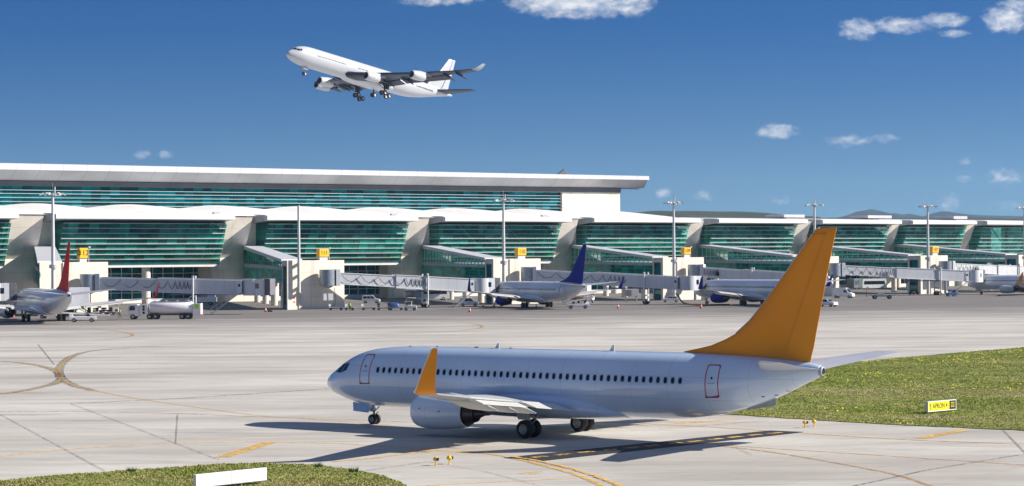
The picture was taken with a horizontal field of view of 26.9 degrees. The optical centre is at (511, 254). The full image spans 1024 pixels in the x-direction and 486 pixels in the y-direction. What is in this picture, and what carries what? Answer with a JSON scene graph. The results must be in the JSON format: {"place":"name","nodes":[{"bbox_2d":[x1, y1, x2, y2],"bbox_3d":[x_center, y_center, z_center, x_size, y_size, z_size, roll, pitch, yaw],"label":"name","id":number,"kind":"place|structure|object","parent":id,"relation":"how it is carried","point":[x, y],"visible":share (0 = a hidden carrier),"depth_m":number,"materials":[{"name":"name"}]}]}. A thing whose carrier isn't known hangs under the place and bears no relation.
{"place":"outdoors","nodes":[
{"label":"outdoors","id":0,"kind":"place"},
{"bbox_2d":[80,274,274,313],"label":"jet bridge","id":1,"kind":"structure","parent":0,"point":[193,286],"depth_m":415.53,"materials":[{"name":"metal"}]},
{"bbox_2d":[0,462,406,485],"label":"verge ground","id":2,"kind":"structure","parent":0,"point":[272,473],"depth_m":108.97,"materials":[{"name":"green plant"}]},
{"bbox_2d":[126,467,135,471],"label":"weed","id":3,"kind":"object","parent":2,"relation":"on","point":[131,469],"visible":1,"depth_m":112.05,"materials":[{"name":"green plant"}]},
{"bbox_2d":[193,467,266,485],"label":"blank sign","id":4,"kind":"object","parent":2,"relation":"on","point":[233,477],"visible":0.97,"depth_m":104.26,"materials":[{"name":"metal"}]},
{"bbox_2d":[314,462,322,466],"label":"weed","id":5,"kind":"object","parent":2,"relation":"on","point":[320,464],"visible":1,"depth_m":113.99,"materials":[{"name":"green plant"}]},
{"bbox_2d":[348,467,358,471],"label":"weed","id":6,"kind":"object","parent":2,"relation":"on","point":[351,470],"visible":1,"depth_m":111.30,"materials":[{"name":"green plant"}]},
{"bbox_2d":[286,46,484,100],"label":"jet airliner","id":7,"kind":"object","parent":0,"point":[349,75],"visible":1,"depth_m":588.06,"materials":[{"name":"white metal"}]},
{"bbox_2d":[416,290,449,299],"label":"coach","id":8,"kind":"object","parent":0,"point":[439,295],"visible":0.6,"depth_m":533.38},
{"bbox_2d":[0,286,1023,485],"bbox_3d":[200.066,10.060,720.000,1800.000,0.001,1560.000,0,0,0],"label":"apron","id":9,"kind":"object","parent":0,"point":[258,352],"depth_m":164.76,"materials":[{"name":"concrete"}]},
{"bbox_2d":[0,283,16,300],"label":"jet bridge","id":10,"kind":"structure","parent":9,"relation":"on","point":[8,291],"depth_m":389.82,"materials":[{"name":"metal"}]},
{"bbox_2d":[38,314,56,318],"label":"belt loader","id":11,"kind":"object","parent":9,"relation":"on","point":[43,316],"visible":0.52,"depth_m":394.99,"materials":[{"name":"metal"}]},
{"bbox_2d":[39,183,65,288],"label":"floodlight mast","id":12,"kind":"object","parent":9,"relation":"on","point":[52,266],"visible":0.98,"depth_m":412.36,"materials":[{"name":"metal"}]},
{"bbox_2d":[0,349,109,393],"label":"taxiway marking","id":13,"kind":"object","parent":9,"relation":"on","point":[59,370],"visible":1,"depth_m":213.73,"materials":[{"name":"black paint"}]},
{"bbox_2d":[34,246,107,313],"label":"boarding pier","id":14,"kind":"structure","parent":9,"relation":"on","point":[43,269],"depth_m":419.84,"materials":[{"name":"beige concrete"}]},
{"bbox_2d":[77,246,90,261],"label":"gate sign","id":15,"kind":"object","parent":14,"relation":"on","point":[82,254],"visible":1,"depth_m":420.13,"materials":[{"name":"yellow plastic"}]},
{"bbox_2d":[56,287,92,318],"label":"catering truck","id":16,"kind":"object","parent":9,"relation":"on","point":[80,298],"visible":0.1,"depth_m":389.47,"materials":[{"name":"white metal"}]},
{"bbox_2d":[0,242,159,321],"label":"airliner","id":17,"kind":"object","parent":9,"relation":"on","point":[44,301],"visible":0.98,"depth_m":374.03,"materials":[{"name":"paint"}]},
{"bbox_2d":[60,312,109,321],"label":"belt loader","id":18,"kind":"object","parent":9,"relation":"on","point":[87,317],"visible":1,"depth_m":372.27,"materials":[{"name":"metal"}]},
{"bbox_2d":[127,299,202,318],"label":"tanker truck","id":19,"kind":"object","parent":9,"relation":"on","point":[187,309],"visible":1,"depth_m":386.19,"materials":[{"name":"white metal"}]},
{"bbox_2d":[5,337,388,424],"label":"taxiway line","id":20,"kind":"object","parent":9,"relation":"on","point":[59,380],"visible":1,"depth_m":187.30,"materials":[{"name":"yellow paint"}]},
{"bbox_2d":[185,295,216,304],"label":"service truck","id":21,"kind":"object","parent":9,"relation":"on","point":[210,299],"visible":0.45,"depth_m":496.52,"materials":[{"name":"white metal"}]},
{"bbox_2d":[243,246,343,309],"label":"boarding pier","id":22,"kind":"structure","parent":9,"relation":"on","point":[261,262],"depth_m":456.29,"materials":[{"name":"beige concrete"}]},
{"bbox_2d":[296,205,300,293],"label":"pole","id":23,"kind":"object","parent":22,"relation":"attached to","point":[298,275],"visible":1,"depth_m":449.27,"materials":[{"name":"metal"}]},
{"bbox_2d":[316,247,330,259],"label":"gate sign","id":24,"kind":"object","parent":22,"relation":"on","point":[322,254],"visible":1,"depth_m":455.79,"materials":[{"name":"yellow plastic"}]},
{"bbox_2d":[329,304,342,309],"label":"baggage dolly","id":25,"kind":"object","parent":9,"relation":"on","point":[331,308],"visible":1,"depth_m":442.50,"materials":[{"name":"metal"}]},
{"bbox_2d":[361,304,375,309],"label":"baggage dolly","id":26,"kind":"object","parent":9,"relation":"on","point":[363,308],"visible":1,"depth_m":440.86,"materials":[{"name":"metal"}]},
{"bbox_2d":[362,295,379,302],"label":"van","id":27,"kind":"object","parent":9,"relation":"on","point":[368,298],"visible":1,"depth_m":505.60,"materials":[{"name":"white metal"}]},
{"bbox_2d":[389,307,403,309],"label":"baggage dolly","id":28,"kind":"object","parent":9,"relation":"on","point":[391,308],"visible":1,"depth_m":439.51,"materials":[{"name":"metal"}]},
{"bbox_2d":[390,302,398,306],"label":"covered load","id":29,"kind":"object","parent":28,"relation":"on","point":[394,304],"visible":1,"depth_m":439.72},
{"bbox_2d":[319,269,499,307],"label":"jet bridge","id":30,"kind":"structure","parent":9,"relation":"on","point":[337,277],"depth_m":457.79,"materials":[{"name":"metal"}]},
{"bbox_2d":[404,289,423,302],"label":"air unit","id":31,"kind":"object","parent":30,"relation":"hanging from","point":[412,295],"visible":0.81,"depth_m":504.01,"materials":[{"name":"metal"}]},
{"bbox_2d":[404,301,416,310],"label":"tow tractor","id":32,"kind":"object","parent":9,"relation":"on","point":[407,306],"visible":1,"depth_m":436.25,"materials":[{"name":"white metal"}]},
{"bbox_2d":[459,297,478,305],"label":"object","id":33,"kind":"object","parent":9,"relation":"on","point":[469,301],"visible":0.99,"depth_m":471.14,"materials":[{"name":"white metal"}]},
{"bbox_2d":[421,245,540,304],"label":"boarding pier","id":34,"kind":"structure","parent":9,"relation":"on","point":[440,261],"depth_m":510.88,"materials":[{"name":"beige concrete"}]},
{"bbox_2d":[515,248,525,258],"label":"gate sign","id":35,"kind":"object","parent":34,"relation":"on","point":[520,251],"visible":1,"depth_m":489.98,"materials":[{"name":"yellow plastic"}]},
{"bbox_2d":[492,194,513,281],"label":"floodlight mast","id":36,"kind":"object","parent":9,"relation":"on","point":[503,262],"visible":0.94,"depth_m":482.55,"materials":[{"name":"metal"}]},
{"bbox_2d":[1,419,1020,485],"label":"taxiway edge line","id":37,"kind":"object","parent":9,"relation":"on","point":[456,451],"visible":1,"depth_m":127.61,"materials":[{"name":"yellow paint"}]},
{"bbox_2d":[0,163,1022,304],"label":"terminal building","id":38,"kind":"structure","parent":9,"relation":"on","point":[162,221],"depth_m":567.12,"materials":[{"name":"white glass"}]},
{"bbox_2d":[0,222,11,259],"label":"bay window","id":39,"kind":"structure","parent":38,"relation":"in","point":[3,225],"depth_m":489.23,"materials":[{"name":"teal glass"}]},
{"bbox_2d":[54,222,226,259],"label":"bay window","id":40,"kind":"structure","parent":38,"relation":"in","point":[146,233],"depth_m":511.21,"materials":[{"name":"teal glass"}]},
{"bbox_2d":[108,267,197,299],"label":"ground floor window","id":41,"kind":"structure","parent":38,"relation":"in","point":[131,272],"depth_m":524.35,"materials":[{"name":"teal glass"}]},
{"bbox_2d":[0,186,561,210],"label":"hall window","id":42,"kind":"structure","parent":38,"relation":"in","point":[86,197],"depth_m":575.05,"materials":[{"name":"teal glass"}]},
{"bbox_2d":[260,265,378,296],"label":"ground floor window","id":43,"kind":"structure","parent":38,"relation":"in","point":[362,269],"depth_m":563.65,"materials":[{"name":"teal glass"}]},
{"bbox_2d":[256,223,409,258],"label":"bay window","id":44,"kind":"structure","parent":38,"relation":"in","point":[288,234],"depth_m":547.11,"materials":[{"name":"teal glass"}]},
{"bbox_2d":[429,224,561,256],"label":"bay window","id":45,"kind":"structure","parent":38,"relation":"in","point":[517,238],"depth_m":580.97,"materials":[{"name":"teal glass"}]},
{"bbox_2d":[591,285,618,289],"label":"ground floor window","id":46,"kind":"structure","parent":38,"relation":"in","point":[593,287],"depth_m":615.58,"materials":[{"name":"teal glass"}]},
{"bbox_2d":[576,225,689,254],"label":"bay window","id":47,"kind":"structure","parent":38,"relation":"in","point":[583,232],"depth_m":610.49,"materials":[{"name":"teal glass"}]},
{"bbox_2d":[700,226,797,252],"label":"bay window","id":48,"kind":"structure","parent":38,"relation":"in","point":[769,239],"depth_m":643.08,"materials":[{"name":"teal glass"}]},
{"bbox_2d":[807,226,888,250],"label":"bay window","id":49,"kind":"structure","parent":38,"relation":"in","point":[839,241],"depth_m":670.66,"materials":[{"name":"teal glass"}]},
{"bbox_2d":[839,275,858,284],"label":"ground floor window","id":50,"kind":"structure","parent":38,"relation":"in","point":[841,282],"depth_m":682.05,"materials":[{"name":"teal glass"}]},
{"bbox_2d":[894,227,966,251],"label":"bay window","id":51,"kind":"structure","parent":38,"relation":"in","point":[950,238],"depth_m":693.98,"materials":[{"name":"teal glass"}]},
{"bbox_2d":[969,227,1022,252],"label":"bay window","id":52,"kind":"structure","parent":38,"relation":"in","point":[1005,232],"depth_m":715.31,"materials":[{"name":"teal glass"}]},
{"bbox_2d":[2,322,1021,485],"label":"lead in line","id":53,"kind":"object","parent":9,"relation":"on","point":[718,445],"visible":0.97,"depth_m":121.54,"materials":[{"name":"yellow paint"}]},
{"bbox_2d":[2,345,1023,485],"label":"pavement joint","id":54,"kind":"object","parent":9,"relation":"on","point":[426,461],"visible":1,"depth_m":130.26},
{"bbox_2d":[467,244,624,307],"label":"airliner","id":55,"kind":"object","parent":9,"relation":"on","point":[548,293],"visible":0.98,"depth_m":448.52,"materials":[{"name":"paint"}]},
{"bbox_2d":[562,294,593,308],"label":"belt loader","id":56,"kind":"object","parent":9,"relation":"on","point":[572,305],"visible":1,"depth_m":443.35,"materials":[{"name":"metal"}]},
{"bbox_2d":[577,283,594,302],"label":"catering truck","id":57,"kind":"object","parent":9,"relation":"on","point":[587,288],"visible":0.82,"depth_m":491.77,"materials":[{"name":"white metal"}]},
{"bbox_2d":[216,421,969,485],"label":"taxiway marking","id":58,"kind":"object","parent":9,"relation":"on","point":[249,448],"visible":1,"depth_m":119.54,"materials":[{"name":"yellow paint"}]},
{"bbox_2d":[327,227,895,437],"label":"airliner","id":59,"kind":"object","parent":9,"relation":"on","point":[761,357],"visible":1,"depth_m":128.78,"materials":[{"name":"white metal"}]},
{"bbox_2d":[337,363,346,372],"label":"cockpit window","id":60,"kind":"structure","parent":59,"relation":"in","point":[339,370],"depth_m":143.39,"materials":[{"name":"black glass"}]},
{"bbox_2d":[359,354,374,383],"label":"cabin door","id":61,"kind":"structure","parent":59,"relation":"in","point":[367,354],"depth_m":141.54,"materials":[{"name":"red metal"}]},
{"bbox_2d":[634,375,638,382],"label":"cabin window","id":62,"kind":"structure","parent":59,"relation":"in","point":[636,378],"depth_m":128.40,"materials":[{"name":"black glass"}]},
{"bbox_2d":[670,377,674,383],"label":"cabin window","id":63,"kind":"structure","parent":59,"relation":"in","point":[672,381],"depth_m":126.88,"materials":[{"name":"black glass"}]},
{"bbox_2d":[704,364,720,397],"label":"cabin door","id":64,"kind":"structure","parent":59,"relation":"in","point":[718,396],"depth_m":125.51,"materials":[{"name":"red metal"}]},
{"bbox_2d":[521,267,706,303],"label":"jet bridge","id":65,"kind":"structure","parent":9,"relation":"on","point":[644,281],"depth_m":478.13,"materials":[{"name":"metal"}]},
{"bbox_2d":[623,289,638,301],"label":"air unit","id":66,"kind":"object","parent":9,"relation":"on","point":[630,292],"visible":0.94,"depth_m":504.14,"materials":[{"name":"metal"}]},
{"bbox_2d":[570,245,703,299],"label":"boarding pier","id":67,"kind":"structure","parent":9,"relation":"on","point":[600,259],"depth_m":539.97,"materials":[{"name":"beige concrete"}]},
{"bbox_2d":[681,246,691,256],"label":"gate sign","id":68,"kind":"object","parent":67,"relation":"on","point":[685,252],"visible":1,"depth_m":522.97,"materials":[{"name":"yellow plastic"}]},
{"bbox_2d":[504,430,798,460],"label":"holding line backing","id":69,"kind":"object","parent":9,"relation":"on","point":[576,453],"visible":1,"depth_m":125.22,"materials":[{"name":"black paint"}]},
{"bbox_2d":[534,432,783,457],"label":"holding line dash","id":70,"kind":"object","parent":69,"relation":"on","point":[675,443],"visible":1,"depth_m":128.24,"materials":[{"name":"yellow paint"}]},
{"bbox_2d":[662,296,678,301],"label":"car","id":71,"kind":"object","parent":9,"relation":"on","point":[672,298],"visible":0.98,"depth_m":496.26,"materials":[{"name":"white metal"}]},
{"bbox_2d":[663,194,683,295],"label":"floodlight mast","id":72,"kind":"object","parent":9,"relation":"on","point":[673,260],"visible":0.94,"depth_m":515.72,"materials":[{"name":"metal"}]},
{"bbox_2d":[675,293,729,304],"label":"air hose","id":73,"kind":"object","parent":9,"relation":"on","point":[698,304],"visible":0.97,"depth_m":466.43,"materials":[{"name":"rubber"}]},
{"bbox_2d":[688,264,826,299],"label":"jet bridge","id":74,"kind":"structure","parent":9,"relation":"on","point":[711,272],"depth_m":516.23,"materials":[{"name":"metal"}]},
{"bbox_2d":[697,244,838,295],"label":"boarding pier","id":75,"kind":"structure","parent":9,"relation":"on","point":[719,256],"depth_m":590.79,"materials":[{"name":"beige concrete"}]},
{"bbox_2d":[694,274,845,304],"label":"airliner","id":76,"kind":"object","parent":9,"relation":"on","point":[741,290],"visible":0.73,"depth_m":465.02,"materials":[{"name":"paint"}]},
{"bbox_2d":[805,199,823,230],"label":"floodlight mast","id":77,"kind":"object","parent":9,"relation":"on","point":[814,218],"visible":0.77,"depth_m":546.91,"materials":[{"name":"metal"}]},
{"bbox_2d":[822,299,837,306],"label":"car","id":78,"kind":"object","parent":9,"relation":"on","point":[830,302],"visible":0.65,"depth_m":446.01,"materials":[{"name":"white metal"}]},
{"bbox_2d":[832,288,854,297],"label":"van","id":79,"kind":"object","parent":9,"relation":"on","point":[841,292],"visible":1,"depth_m":530.05,"materials":[{"name":"white metal"}]},
{"bbox_2d":[803,244,947,293],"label":"boarding pier","id":80,"kind":"structure","parent":9,"relation":"on","point":[860,257],"depth_m":596.47,"materials":[{"name":"beige concrete"}]},
{"bbox_2d":[929,247,938,254],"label":"gate sign","id":81,"kind":"object","parent":80,"relation":"on","point":[933,250],"visible":1,"depth_m":581.37,"materials":[{"name":"yellow plastic"}]},
{"bbox_2d":[869,293,899,298],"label":"flatbed dolly","id":82,"kind":"object","parent":9,"relation":"on","point":[888,296],"visible":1,"depth_m":516.32,"materials":[{"name":"metal"}]},
{"bbox_2d":[828,263,984,294],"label":"jet bridge","id":83,"kind":"structure","parent":9,"relation":"on","point":[836,270],"depth_m":555.90,"materials":[{"name":"metal"}]},
{"bbox_2d":[918,201,936,293],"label":"floodlight mast","id":84,"kind":"object","parent":9,"relation":"on","point":[927,258],"visible":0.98,"depth_m":574.63,"materials":[{"name":"metal"}]},
{"bbox_2d":[946,289,956,295],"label":"tow tractor","id":85,"kind":"object","parent":9,"relation":"on","point":[954,293],"visible":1,"depth_m":541.48,"materials":[{"name":"blue metal"}]},
{"bbox_2d":[893,244,1022,274],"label":"boarding pier","id":86,"kind":"structure","parent":9,"relation":"on","point":[963,256],"depth_m":634.27,"materials":[{"name":"grey metal"}]},
{"bbox_2d":[939,261,1023,293],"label":"jet bridge","id":87,"kind":"structure","parent":9,"relation":"on","point":[1009,269],"depth_m":586.21,"materials":[{"name":"metal"}]},
{"bbox_2d":[967,272,1023,293],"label":"airliner","id":88,"kind":"object","parent":9,"relation":"on","point":[1008,283],"visible":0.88,"depth_m":561.42,"materials":[{"name":"paint"}]},
{"bbox_2d":[1016,203,1023,265],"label":"floodlight mast","id":89,"kind":"object","parent":9,"relation":"on","point":[1023,232],"visible":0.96,"depth_m":600.97,"materials":[{"name":"metal"}]},
{"bbox_2d":[0,0,1023,217],"label":"sky","id":90,"kind":"structure","parent":0,"point":[763,106],"materials":[{"name":"blue"}]},
{"bbox_2d":[632,209,1022,218],"bbox_3d":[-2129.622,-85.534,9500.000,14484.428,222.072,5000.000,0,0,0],"label":"hills","id":91,"kind":"structure","parent":0,"point":[896,215],"depth_m":9298.29,"materials":[{"name":"green plant"}]},
{"bbox_2d":[637,211,1022,252],"bbox_3d":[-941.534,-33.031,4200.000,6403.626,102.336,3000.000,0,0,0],"label":"hills","id":92,"kind":"structure","parent":0,"point":[714,214],"depth_m":3971.10,"materials":[{"name":"green plant"}]},
{"bbox_2d":[846,278,862,288],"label":"truck","id":93,"kind":"object","parent":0,"point":[853,283],"visible":0.76,"depth_m":656.28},
{"bbox_2d":[859,279,886,289],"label":"coach","id":94,"kind":"object","parent":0,"point":[867,284],"visible":1,"depth_m":650.58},
{"bbox_2d":[726,347,1023,429],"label":"verge ground","id":95,"kind":"structure","parent":0,"point":[907,399],"depth_m":168.35,"materials":[{"name":"green plant"}]},
{"bbox_2d":[925,399,955,412],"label":"taxiway sign","id":96,"kind":"object","parent":95,"relation":"on","point":[940,405],"visible":1,"depth_m":149.73,"materials":[{"name":"yellow plastic"}]},
{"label":"baggage dolly","id":97,"kind":"object","parent":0,"visible":0},
{"bbox_2d":[87,308,101,311],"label":"luggage pile","id":98,"kind":"object","parent":97,"relation":"on","point":[94,310],"visible":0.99,"depth_m":415.41,"materials":[{"name":"fabric"}]},
{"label":"baggage dolly","id":99,"kind":"object","parent":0,"visible":0},
{"bbox_2d":[96,307,110,311],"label":"luggage pile","id":100,"kind":"object","parent":99,"relation":"on","point":[102,309],"visible":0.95,"depth_m":417.38,"materials":[{"name":"fabric"}]}
]}

